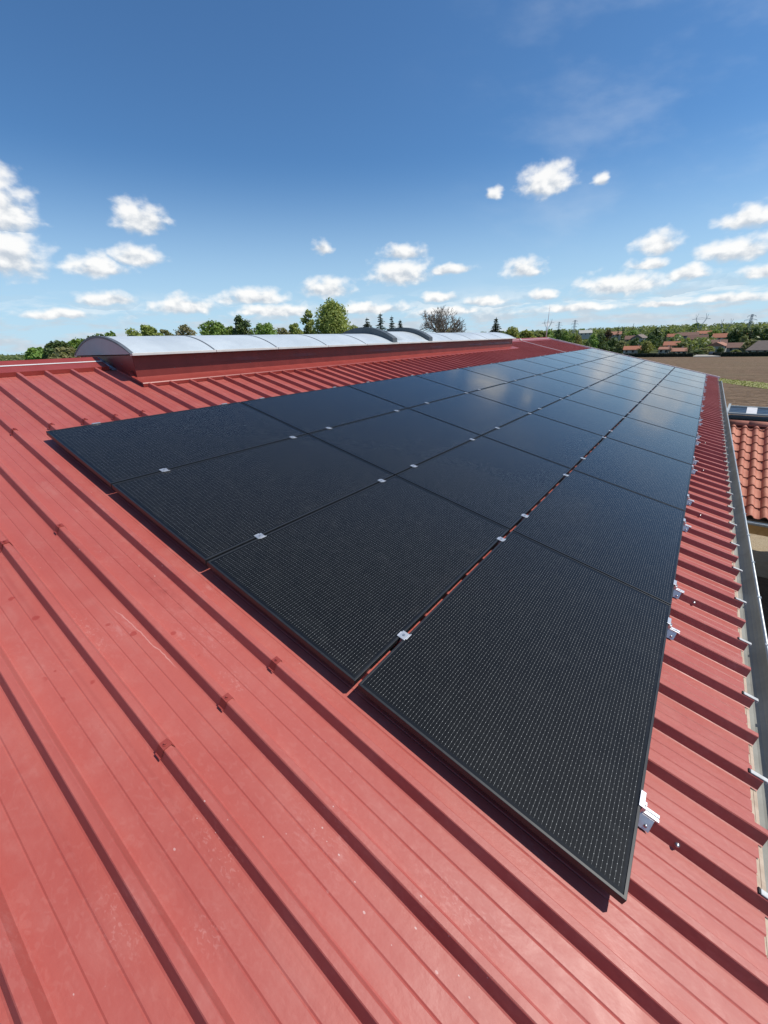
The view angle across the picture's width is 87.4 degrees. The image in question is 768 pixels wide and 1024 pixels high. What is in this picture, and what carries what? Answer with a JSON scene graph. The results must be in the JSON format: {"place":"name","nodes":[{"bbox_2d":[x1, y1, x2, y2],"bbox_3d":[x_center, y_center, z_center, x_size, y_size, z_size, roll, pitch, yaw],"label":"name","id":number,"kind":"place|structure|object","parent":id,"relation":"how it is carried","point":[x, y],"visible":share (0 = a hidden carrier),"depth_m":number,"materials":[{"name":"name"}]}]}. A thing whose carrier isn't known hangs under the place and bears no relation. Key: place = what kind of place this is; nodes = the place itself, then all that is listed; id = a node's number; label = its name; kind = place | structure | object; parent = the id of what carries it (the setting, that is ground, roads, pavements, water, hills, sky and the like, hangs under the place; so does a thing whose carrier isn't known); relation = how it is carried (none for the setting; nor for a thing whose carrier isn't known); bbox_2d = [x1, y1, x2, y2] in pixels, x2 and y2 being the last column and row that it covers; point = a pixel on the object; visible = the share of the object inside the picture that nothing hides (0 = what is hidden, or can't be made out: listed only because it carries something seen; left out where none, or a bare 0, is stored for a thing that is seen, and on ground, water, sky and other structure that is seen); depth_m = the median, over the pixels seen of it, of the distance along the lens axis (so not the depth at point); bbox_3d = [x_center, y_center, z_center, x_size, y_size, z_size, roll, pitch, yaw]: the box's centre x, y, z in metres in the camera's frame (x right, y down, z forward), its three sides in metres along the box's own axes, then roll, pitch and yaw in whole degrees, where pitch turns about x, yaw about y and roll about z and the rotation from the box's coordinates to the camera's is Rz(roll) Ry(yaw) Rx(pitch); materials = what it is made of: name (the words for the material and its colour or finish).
{"place":"outdoors","nodes":[
{"label":"outdoors","id":0,"kind":"place"},
{"bbox_2d":[0,0,767,354],"label":"sky","id":1,"kind":"structure","parent":0,"point":[165,164],"materials":[{"name":"blue"}]},
{"bbox_2d":[2,330,767,360],"bbox_3d":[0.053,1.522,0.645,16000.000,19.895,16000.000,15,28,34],"label":"ground","id":2,"kind":"structure","parent":0,"point":[654,350],"depth_m":257.59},
{"bbox_2d":[23,347,43,359],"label":"grove tree","id":3,"kind":"object","parent":2,"relation":"on","point":[32,353],"visible":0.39,"depth_m":44.11,"materials":[{"name":"green plant"}]},
{"bbox_2d":[42,340,74,358],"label":"grove tree","id":4,"kind":"object","parent":2,"relation":"on","point":[50,347],"visible":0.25,"depth_m":43.91,"materials":[{"name":"green plant"}]},
{"bbox_2d":[46,346,80,358],"bbox_3d":[-30.754,-10.812,40.999,3.361,11.293,3.462,-16,27,-29],"label":"grove tree","id":5,"kind":"object","parent":2,"relation":"on","point":[63,352],"visible":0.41,"depth_m":38.33,"materials":[{"name":"green plant"}]},
{"bbox_2d":[68,337,83,348],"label":"grove tree","id":6,"kind":"object","parent":2,"relation":"on","point":[73,342],"visible":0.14,"depth_m":48.96,"materials":[{"name":"green plant"}]},
{"bbox_2d":[125,324,163,335],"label":"leafy tree","id":7,"kind":"object","parent":2,"relation":"on","point":[148,330],"visible":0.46,"depth_m":45.70,"materials":[{"name":"green plant"}]},
{"bbox_2d":[173,324,196,335],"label":"leafy tree","id":8,"kind":"object","parent":2,"relation":"on","point":[183,329],"visible":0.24,"depth_m":54.45,"materials":[{"name":"green plant"}]},
{"bbox_2d":[198,320,228,334],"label":"leafy tree","id":9,"kind":"object","parent":2,"relation":"on","point":[217,329],"visible":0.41,"depth_m":52.22,"materials":[{"name":"green plant"}]},
{"bbox_2d":[231,314,252,334],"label":"leafy tree","id":10,"kind":"object","parent":2,"relation":"on","point":[241,327],"visible":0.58,"depth_m":56.47,"materials":[{"name":"green plant"}]},
{"bbox_2d":[251,322,277,334],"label":"leafy tree","id":11,"kind":"object","parent":2,"relation":"on","point":[265,329],"visible":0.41,"depth_m":55.56,"materials":[{"name":"green plant"}]},
{"bbox_2d":[277,328,290,334],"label":"leafy tree","id":12,"kind":"object","parent":2,"relation":"on","point":[282,331],"visible":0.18,"depth_m":61.86,"materials":[{"name":"green plant"}]},
{"bbox_2d":[288,323,303,333],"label":"leafy tree","id":13,"kind":"object","parent":2,"relation":"on","point":[294,328],"visible":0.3,"depth_m":63.74,"materials":[{"name":"green plant"}]},
{"bbox_2d":[300,309,316,333],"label":"leafy tree","id":14,"kind":"object","parent":2,"relation":"on","point":[307,321],"visible":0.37,"depth_m":67.58,"materials":[{"name":"green plant"}]},
{"bbox_2d":[309,297,351,333],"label":"leafy tree","id":15,"kind":"object","parent":2,"relation":"on","point":[331,319],"visible":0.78,"depth_m":61.33,"materials":[{"name":"green plant"}]},
{"bbox_2d":[376,314,388,330],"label":"conifer","id":16,"kind":"object","parent":2,"relation":"on","point":[380,319],"visible":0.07,"depth_m":149.31,"materials":[{"name":"green plant"}]},
{"bbox_2d":[0,327,767,1023],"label":"barn","id":17,"kind":"structure","parent":2,"relation":"on","point":[222,801],"depth_m":1.48,"materials":[{"name":"red metal"}]},
{"bbox_2d":[46,402,306,486],"bbox_3d":[-1.826,-0.738,3.810,1.134,0.033,1.889,28,35,27],"label":"solar panel","id":18,"kind":"object","parent":17,"relation":"attached to","point":[110,453],"visible":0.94,"depth_m":3.60,"materials":[{"name":"black glass"}]},
{"bbox_2d":[112,434,393,563],"bbox_3d":[-0.921,-0.257,3.288,1.134,0.033,1.889,28,35,27],"label":"solar panel","id":19,"kind":"object","parent":17,"relation":"attached to","point":[205,511],"visible":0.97,"depth_m":3.04,"materials":[{"name":"black glass"}]},
{"bbox_2d":[241,386,406,433],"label":"solar panel","id":20,"kind":"object","parent":17,"relation":"attached to","point":[308,412],"visible":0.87,"depth_m":5.04,"materials":[{"name":"black glass"}]},
{"bbox_2d":[207,475,508,684],"bbox_3d":[-0.017,0.225,2.766,1.134,0.032,1.889,28,35,27],"label":"solar panel","id":21,"kind":"object","parent":17,"relation":"attached to","point":[350,588],"visible":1,"depth_m":2.48,"materials":[{"name":"black glass"}]},
{"bbox_2d":[309,408,480,475],"bbox_3d":[0.216,-0.886,4.678,1.134,0.033,1.889,28,35,27],"label":"solar panel","id":22,"kind":"object","parent":17,"relation":"attached to","point":[398,442],"visible":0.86,"depth_m":4.51,"materials":[{"name":"black glass"}]},
{"bbox_2d":[397,630,411,641],"bbox_3d":[0.102,0.653,2.093,0.180,0.050,0.060,28,35,27],"label":"panel clamp","id":23,"kind":"object","parent":17,"relation":"attached to","point":[403,635],"visible":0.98,"depth_m":2.08,"materials":[{"name":"metal"}]},
{"bbox_2d":[347,375,467,407],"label":"solar panel","id":24,"kind":"object","parent":17,"relation":"attached to","point":[410,391],"visible":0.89,"depth_m":6.47,"materials":[{"name":"black glass"}]},
{"bbox_2d":[415,368,507,392],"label":"solar panel","id":25,"kind":"object","parent":17,"relation":"attached to","point":[468,381],"visible":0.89,"depth_m":7.88,"materials":[{"name":"black glass"}]},
{"bbox_2d":[409,393,529,435],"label":"solar panel","id":26,"kind":"object","parent":17,"relation":"attached to","point":[476,414],"visible":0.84,"depth_m":5.93,"materials":[{"name":"black glass"}]},
{"bbox_2d":[396,436,570,530],"bbox_3d":[1.121,-0.405,4.156,1.134,0.032,1.889,28,35,27],"label":"solar panel","id":27,"kind":"object","parent":17,"relation":"attached to","point":[504,485],"visible":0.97,"depth_m":3.96,"materials":[{"name":"black glass"}]},
{"bbox_2d":[462,363,536,381],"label":"solar panel","id":28,"kind":"object","parent":17,"relation":"attached to","point":[502,372],"visible":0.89,"depth_m":9.28,"materials":[{"name":"black glass"}]},
{"bbox_2d":[357,531,670,903],"bbox_3d":[0.892,0.709,2.242,1.134,0.033,1.889,28,35,27],"label":"solar panel","id":29,"kind":"object","parent":17,"relation":"attached to","point":[516,675],"visible":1,"depth_m":1.90,"materials":[{"name":"black glass"}]},
{"bbox_2d":[469,382,561,412],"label":"solar panel","id":30,"kind":"object","parent":17,"relation":"attached to","point":[521,397],"visible":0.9,"depth_m":7.35,"materials":[{"name":"black glass"}]},
{"bbox_2d":[497,359,558,374],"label":"solar panel","id":31,"kind":"object","parent":17,"relation":"attached to","point":[529,366],"visible":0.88,"depth_m":10.69,"materials":[{"name":"black glass"}]},
{"bbox_2d":[482,413,603,470],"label":"solar panel","id":32,"kind":"object","parent":17,"relation":"attached to","point":[563,444],"visible":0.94,"depth_m":5.40,"materials":[{"name":"black glass"}]},
{"bbox_2d":[510,375,584,398],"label":"solar panel","id":33,"kind":"object","parent":17,"relation":"attached to","point":[557,388],"visible":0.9,"depth_m":8.76,"materials":[{"name":"black glass"}]},
{"bbox_2d":[522,356,574,368],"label":"solar panel","id":34,"kind":"object","parent":17,"relation":"attached to","point":[550,362],"visible":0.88,"depth_m":12.09,"materials":[{"name":"black glass"}]},
{"bbox_2d":[543,354,589,364],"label":"solar panel","id":35,"kind":"object","parent":17,"relation":"attached to","point":[568,359],"visible":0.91,"depth_m":13.47,"materials":[{"name":"black glass"}]},
{"bbox_2d":[539,369,601,387],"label":"solar panel","id":36,"kind":"object","parent":17,"relation":"attached to","point":[573,378],"visible":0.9,"depth_m":10.16,"materials":[{"name":"black glass"}]},
{"bbox_2d":[533,398,624,436],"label":"solar panel","id":37,"kind":"object","parent":17,"relation":"attached to","point":[601,422],"visible":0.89,"depth_m":6.82,"materials":[{"name":"black glass"}]},
{"bbox_2d":[558,351,600,360],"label":"solar panel","id":38,"kind":"object","parent":17,"relation":"attached to","point":[580,356],"visible":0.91,"depth_m":14.88,"materials":[{"name":"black glass"}]},
{"bbox_2d":[561,365,612,379],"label":"solar panel","id":39,"kind":"object","parent":17,"relation":"attached to","point":[590,372],"visible":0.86,"depth_m":11.56,"materials":[{"name":"black glass"}]},
{"bbox_2d":[572,350,608,358],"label":"solar panel","id":40,"kind":"object","parent":17,"relation":"attached to","point":[593,354],"visible":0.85,"depth_m":16.27,"materials":[{"name":"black glass"}]},
{"bbox_2d":[512,470,684,604],"bbox_3d":[2.029,0.079,3.632,1.134,0.033,1.889,28,35,27],"label":"solar panel","id":41,"kind":"object","parent":17,"relation":"attached to","point":[627,537],"visible":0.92,"depth_m":3.42,"materials":[{"name":"black glass"}]},
{"bbox_2d":[584,348,616,355],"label":"solar panel","id":42,"kind":"object","parent":17,"relation":"attached to","point":[601,352],"visible":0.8,"depth_m":17.69,"materials":[{"name":"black glass"}]},
{"bbox_2d":[578,361,623,374],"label":"solar panel","id":43,"kind":"object","parent":17,"relation":"attached to","point":[602,367],"visible":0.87,"depth_m":12.96,"materials":[{"name":"black glass"}]},
{"bbox_2d":[564,388,638,415],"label":"solar panel","id":44,"kind":"object","parent":17,"relation":"attached to","point":[606,402],"visible":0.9,"depth_m":8.23,"materials":[{"name":"black glass"}]},
{"bbox_2d":[591,359,631,369],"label":"solar panel","id":45,"kind":"object","parent":17,"relation":"attached to","point":[613,364],"visible":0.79,"depth_m":14.36,"materials":[{"name":"black glass"}]},
{"bbox_2d":[587,380,648,403],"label":"solar panel","id":46,"kind":"object","parent":17,"relation":"attached to","point":[624,392],"visible":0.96,"depth_m":9.64,"materials":[{"name":"black glass"}]},
{"bbox_2d":[602,356,638,365],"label":"solar panel","id":47,"kind":"object","parent":17,"relation":"attached to","point":[622,361],"visible":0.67,"depth_m":15.75,"materials":[{"name":"black glass"}]},
{"bbox_2d":[612,354,644,362],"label":"solar panel","id":48,"kind":"object","parent":17,"relation":"attached to","point":[629,358],"visible":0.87,"depth_m":17.17,"materials":[{"name":"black glass"}]},
{"bbox_2d":[603,375,655,393],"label":"solar panel","id":49,"kind":"object","parent":17,"relation":"attached to","point":[632,383],"visible":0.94,"depth_m":11.04,"materials":[{"name":"black glass"}]},
{"bbox_2d":[573,437,691,510],"bbox_3d":[3.166,-0.550,5.022,1.134,0.033,1.889,28,35,27],"label":"solar panel","id":50,"kind":"object","parent":17,"relation":"attached to","point":[654,476],"visible":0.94,"depth_m":4.87,"materials":[{"name":"black glass"}]},
{"bbox_2d":[616,370,661,385],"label":"solar panel","id":51,"kind":"object","parent":17,"relation":"attached to","point":[641,377],"visible":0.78,"depth_m":12.44,"materials":[{"name":"black glass"}]},
{"bbox_2d":[626,366,666,378],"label":"solar panel","id":52,"kind":"object","parent":17,"relation":"attached to","point":[648,372],"visible":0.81,"depth_m":13.83,"materials":[{"name":"black glass"}]},
{"bbox_2d":[638,790,659,832],"bbox_3d":[0.986,1.149,1.585,0.178,0.087,0.086,28,35,27],"label":"mounting bracket","id":53,"kind":"object","parent":17,"relation":"attached to","point":[648,817],"visible":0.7,"depth_m":1.55,"materials":[{"name":"metal"}]},
{"bbox_2d":[606,417,696,464],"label":"solar panel","id":54,"kind":"object","parent":17,"relation":"attached to","point":[676,445],"visible":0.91,"depth_m":6.29,"materials":[{"name":"black glass"}]},
{"bbox_2d":[635,363,671,374],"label":"solar panel","id":55,"kind":"object","parent":17,"relation":"attached to","point":[654,368],"visible":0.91,"depth_m":15.24,"materials":[{"name":"black glass"}]},
{"bbox_2d":[642,361,674,369],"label":"solar panel","id":56,"kind":"object","parent":17,"relation":"attached to","point":[663,366],"visible":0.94,"depth_m":16.64,"materials":[{"name":"black glass"}]},
{"bbox_2d":[626,403,698,436],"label":"solar panel","id":57,"kind":"object","parent":17,"relation":"attached to","point":[677,422],"visible":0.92,"depth_m":7.70,"materials":[{"name":"black glass"}]},
{"bbox_2d":[640,393,700,418],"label":"solar panel","id":58,"kind":"object","parent":17,"relation":"attached to","point":[674,405],"visible":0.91,"depth_m":9.11,"materials":[{"name":"black glass"}]},
{"bbox_2d":[667,617,679,639],"bbox_3d":[1.769,0.716,2.542,0.178,0.087,0.086,28,35,27],"label":"mounting bracket","id":59,"kind":"object","parent":17,"relation":"attached to","point":[672,632],"visible":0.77,"depth_m":2.51,"materials":[{"name":"metal"}]},
{"bbox_2d":[650,386,702,405],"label":"solar panel","id":60,"kind":"object","parent":17,"relation":"attached to","point":[678,395],"visible":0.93,"depth_m":10.51,"materials":[{"name":"black glass"}]},
{"bbox_2d":[673,580,683,598],"bbox_3d":[2.082,0.542,2.924,0.178,0.087,0.086,28,35,27],"label":"mounting bracket","id":61,"kind":"object","parent":17,"relation":"attached to","point":[677,592],"visible":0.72,"depth_m":2.89,"materials":[{"name":"metal"}]},
{"bbox_2d":[658,379,703,396],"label":"solar panel","id":62,"kind":"object","parent":17,"relation":"attached to","point":[682,387],"visible":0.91,"depth_m":11.91,"materials":[{"name":"black glass"}]},
{"bbox_2d":[664,375,704,388],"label":"solar panel","id":63,"kind":"object","parent":17,"relation":"attached to","point":[697,384],"visible":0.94,"depth_m":13.31,"materials":[{"name":"black glass"}]},
{"bbox_2d":[668,371,705,382],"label":"solar panel","id":64,"kind":"object","parent":17,"relation":"attached to","point":[687,376],"visible":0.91,"depth_m":14.71,"materials":[{"name":"black glass"}]},
{"bbox_2d":[672,367,705,377],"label":"solar panel","id":65,"kind":"object","parent":17,"relation":"attached to","point":[693,373],"visible":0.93,"depth_m":16.11,"materials":[{"name":"black glass"}]},
{"bbox_2d":[0,321,767,360],"bbox_3d":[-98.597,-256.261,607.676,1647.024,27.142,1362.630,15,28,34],"label":"woods","id":66,"kind":"object","parent":2,"relation":"on","point":[703,342],"visible":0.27,"depth_m":525.33,"materials":[{"name":"green plant"}]},
{"bbox_2d":[419,306,466,332],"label":"bare tree","id":67,"kind":"object","parent":2,"relation":"on","point":[439,323],"visible":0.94,"depth_m":56.87,"materials":[{"name":"grey plant"}]},
{"bbox_2d":[490,317,501,331],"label":"conifer","id":68,"kind":"object","parent":2,"relation":"on","point":[495,328],"visible":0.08,"depth_m":96.71,"materials":[{"name":"green plant"}]},
{"bbox_2d":[506,326,519,337],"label":"leafy tree","id":69,"kind":"object","parent":2,"relation":"on","point":[512,331],"visible":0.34,"depth_m":53.75,"materials":[{"name":"green plant"}]},
{"bbox_2d":[519,329,536,337],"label":"leafy tree","id":70,"kind":"object","parent":2,"relation":"on","point":[526,333],"visible":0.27,"depth_m":56.98,"materials":[{"name":"green plant"}]},
{"bbox_2d":[534,330,549,337],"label":"leafy tree","id":71,"kind":"object","parent":2,"relation":"on","point":[538,334],"visible":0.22,"depth_m":61.80,"materials":[{"name":"green plant"}]},
{"bbox_2d":[578,329,592,338],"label":"village house","id":72,"kind":"structure","parent":2,"relation":"on","point":[585,334],"depth_m":359.74,"materials":[{"name":"white glass"}]},
{"bbox_2d":[588,333,598,347],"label":"oak tree","id":73,"kind":"object","parent":2,"relation":"on","point":[593,338],"visible":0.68,"depth_m":227.95,"materials":[{"name":"green plant"}]},
{"bbox_2d":[595,333,606,348],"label":"dark tree","id":74,"kind":"object","parent":2,"relation":"on","point":[600,338],"visible":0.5,"depth_m":241.12,"materials":[{"name":"green plant"}]},
{"bbox_2d":[606,337,619,352],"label":"dark tree","id":75,"kind":"object","parent":2,"relation":"on","point":[612,342],"visible":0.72,"depth_m":243.50,"materials":[{"name":"green plant"}]},
{"bbox_2d":[613,340,625,352],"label":"olive tree","id":76,"kind":"object","parent":2,"relation":"on","point":[620,346],"visible":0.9,"depth_m":218.61,"materials":[{"name":"green plant"}]},
{"bbox_2d":[623,344,641,352],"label":"village house","id":77,"kind":"structure","parent":2,"relation":"on","point":[630,349],"depth_m":213.33,"materials":[{"name":"orange tile"}]},
{"bbox_2d":[629,337,641,345],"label":"dark tree","id":78,"kind":"object","parent":2,"relation":"on","point":[635,342],"visible":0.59,"depth_m":248.34,"materials":[{"name":"green plant"}]},
{"bbox_2d":[638,341,654,353],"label":"willow tree","id":79,"kind":"object","parent":2,"relation":"on","point":[646,348],"visible":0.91,"depth_m":204.49,"materials":[{"name":"green plant"}]},
{"bbox_2d":[646,334,658,348],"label":"dark tree","id":80,"kind":"object","parent":2,"relation":"on","point":[653,338],"visible":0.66,"depth_m":262.02,"materials":[{"name":"green plant"}]},
{"bbox_2d":[645,327,664,348],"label":"dark tree","id":81,"kind":"object","parent":2,"relation":"on","point":[656,331],"visible":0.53,"depth_m":269.35,"materials":[{"name":"green plant"}]},
{"bbox_2d":[619,353,693,356],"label":"hedge","id":82,"kind":"object","parent":2,"relation":"on","point":[661,354],"visible":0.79,"depth_m":199.09,"materials":[{"name":"green plant"}]},
{"bbox_2d":[663,340,680,347],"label":"village house","id":83,"kind":"structure","parent":2,"relation":"on","point":[670,343],"depth_m":232.28,"materials":[{"name":"orange tile"}]},
{"bbox_2d":[671,346,687,352],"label":"village house","id":84,"kind":"structure","parent":2,"relation":"on","point":[678,350],"depth_m":208.64,"materials":[{"name":"tile"}]},
{"bbox_2d":[677,331,698,338],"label":"village house","id":85,"kind":"structure","parent":2,"relation":"on","point":[684,335],"depth_m":326.27,"materials":[{"name":"brown tile"}]},
{"bbox_2d":[707,340,726,351],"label":"village house","id":86,"kind":"structure","parent":2,"relation":"on","point":[715,345],"depth_m":221.36,"materials":[{"name":"tile"}]},
{"bbox_2d":[712,333,727,339],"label":"village house","id":87,"kind":"structure","parent":2,"relation":"on","point":[719,336],"depth_m":289.08,"materials":[{"name":"orange tile"}]},
{"bbox_2d":[724,327,740,342],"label":"dark tree","id":88,"kind":"object","parent":2,"relation":"on","point":[733,334],"visible":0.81,"depth_m":256.40,"materials":[{"name":"green plant"}]},
{"bbox_2d":[726,342,745,351],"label":"village house","id":89,"kind":"structure","parent":2,"relation":"on","point":[732,346],"depth_m":209.95,"materials":[{"name":"brown tile"}]},
{"bbox_2d":[735,327,750,340],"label":"dark tree","id":90,"kind":"object","parent":2,"relation":"on","point":[746,331],"visible":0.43,"depth_m":253.38,"materials":[{"name":"green plant"}]},
{"bbox_2d":[721,351,767,356],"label":"hedge","id":91,"kind":"object","parent":2,"relation":"on","point":[741,354],"visible":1,"depth_m":181.82,"materials":[{"name":"green plant"}]},
{"bbox_2d":[727,403,767,421],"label":"metal shelter","id":92,"kind":"object","parent":2,"relation":"on","point":[754,412],"visible":0.52,"depth_m":42.59,"materials":[{"name":"metal"}]},
{"bbox_2d":[740,339,759,351],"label":"olive tree","id":93,"kind":"object","parent":2,"relation":"on","point":[747,344],"visible":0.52,"depth_m":201.49,"materials":[{"name":"green plant"}]},
{"bbox_2d":[745,340,767,351],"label":"village house","id":94,"kind":"structure","parent":2,"relation":"on","point":[760,346],"depth_m":191.16,"materials":[{"name":"grey tile"}]},
{"bbox_2d":[748,326,766,339],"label":"dark tree","id":95,"kind":"object","parent":2,"relation":"on","point":[755,331],"visible":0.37,"depth_m":249.52,"materials":[{"name":"green plant"}]},
{"bbox_2d":[758,328,767,339],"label":"dark tree","id":96,"kind":"object","parent":2,"relation":"on","point":[764,335],"visible":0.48,"depth_m":239.69,"materials":[{"name":"green plant"}]},
{"bbox_2d":[636,357,767,416],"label":"field","id":97,"kind":"structure","parent":0,"point":[753,369],"depth_m":120.80,"materials":[{"name":"soil"}]},
{"bbox_2d":[718,378,767,388],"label":"grass strip","id":98,"kind":"object","parent":97,"relation":"on","point":[755,383],"depth_m":91.48,"materials":[{"name":"plant"}]},
{"bbox_2d":[721,378,767,388],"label":"grass tufts","id":99,"kind":"object","parent":98,"relation":"on","point":[744,382],"visible":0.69,"depth_m":92.23,"materials":[{"name":"green plant"}]},
{"bbox_2d":[749,533,767,578],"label":"gravel drive","id":100,"kind":"structure","parent":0,"point":[759,545],"depth_m":12.65,"materials":[{"name":"gravel"}]},
{"bbox_2d":[757,576,767,637],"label":"yard","id":101,"kind":"structure","parent":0,"point":[763,586],"depth_m":10.67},
{"bbox_2d":[729,420,767,536],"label":"carport","id":102,"kind":"object","parent":101,"relation":"on","point":[750,441],"visible":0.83,"depth_m":9.08,"materials":[{"name":"tile"}]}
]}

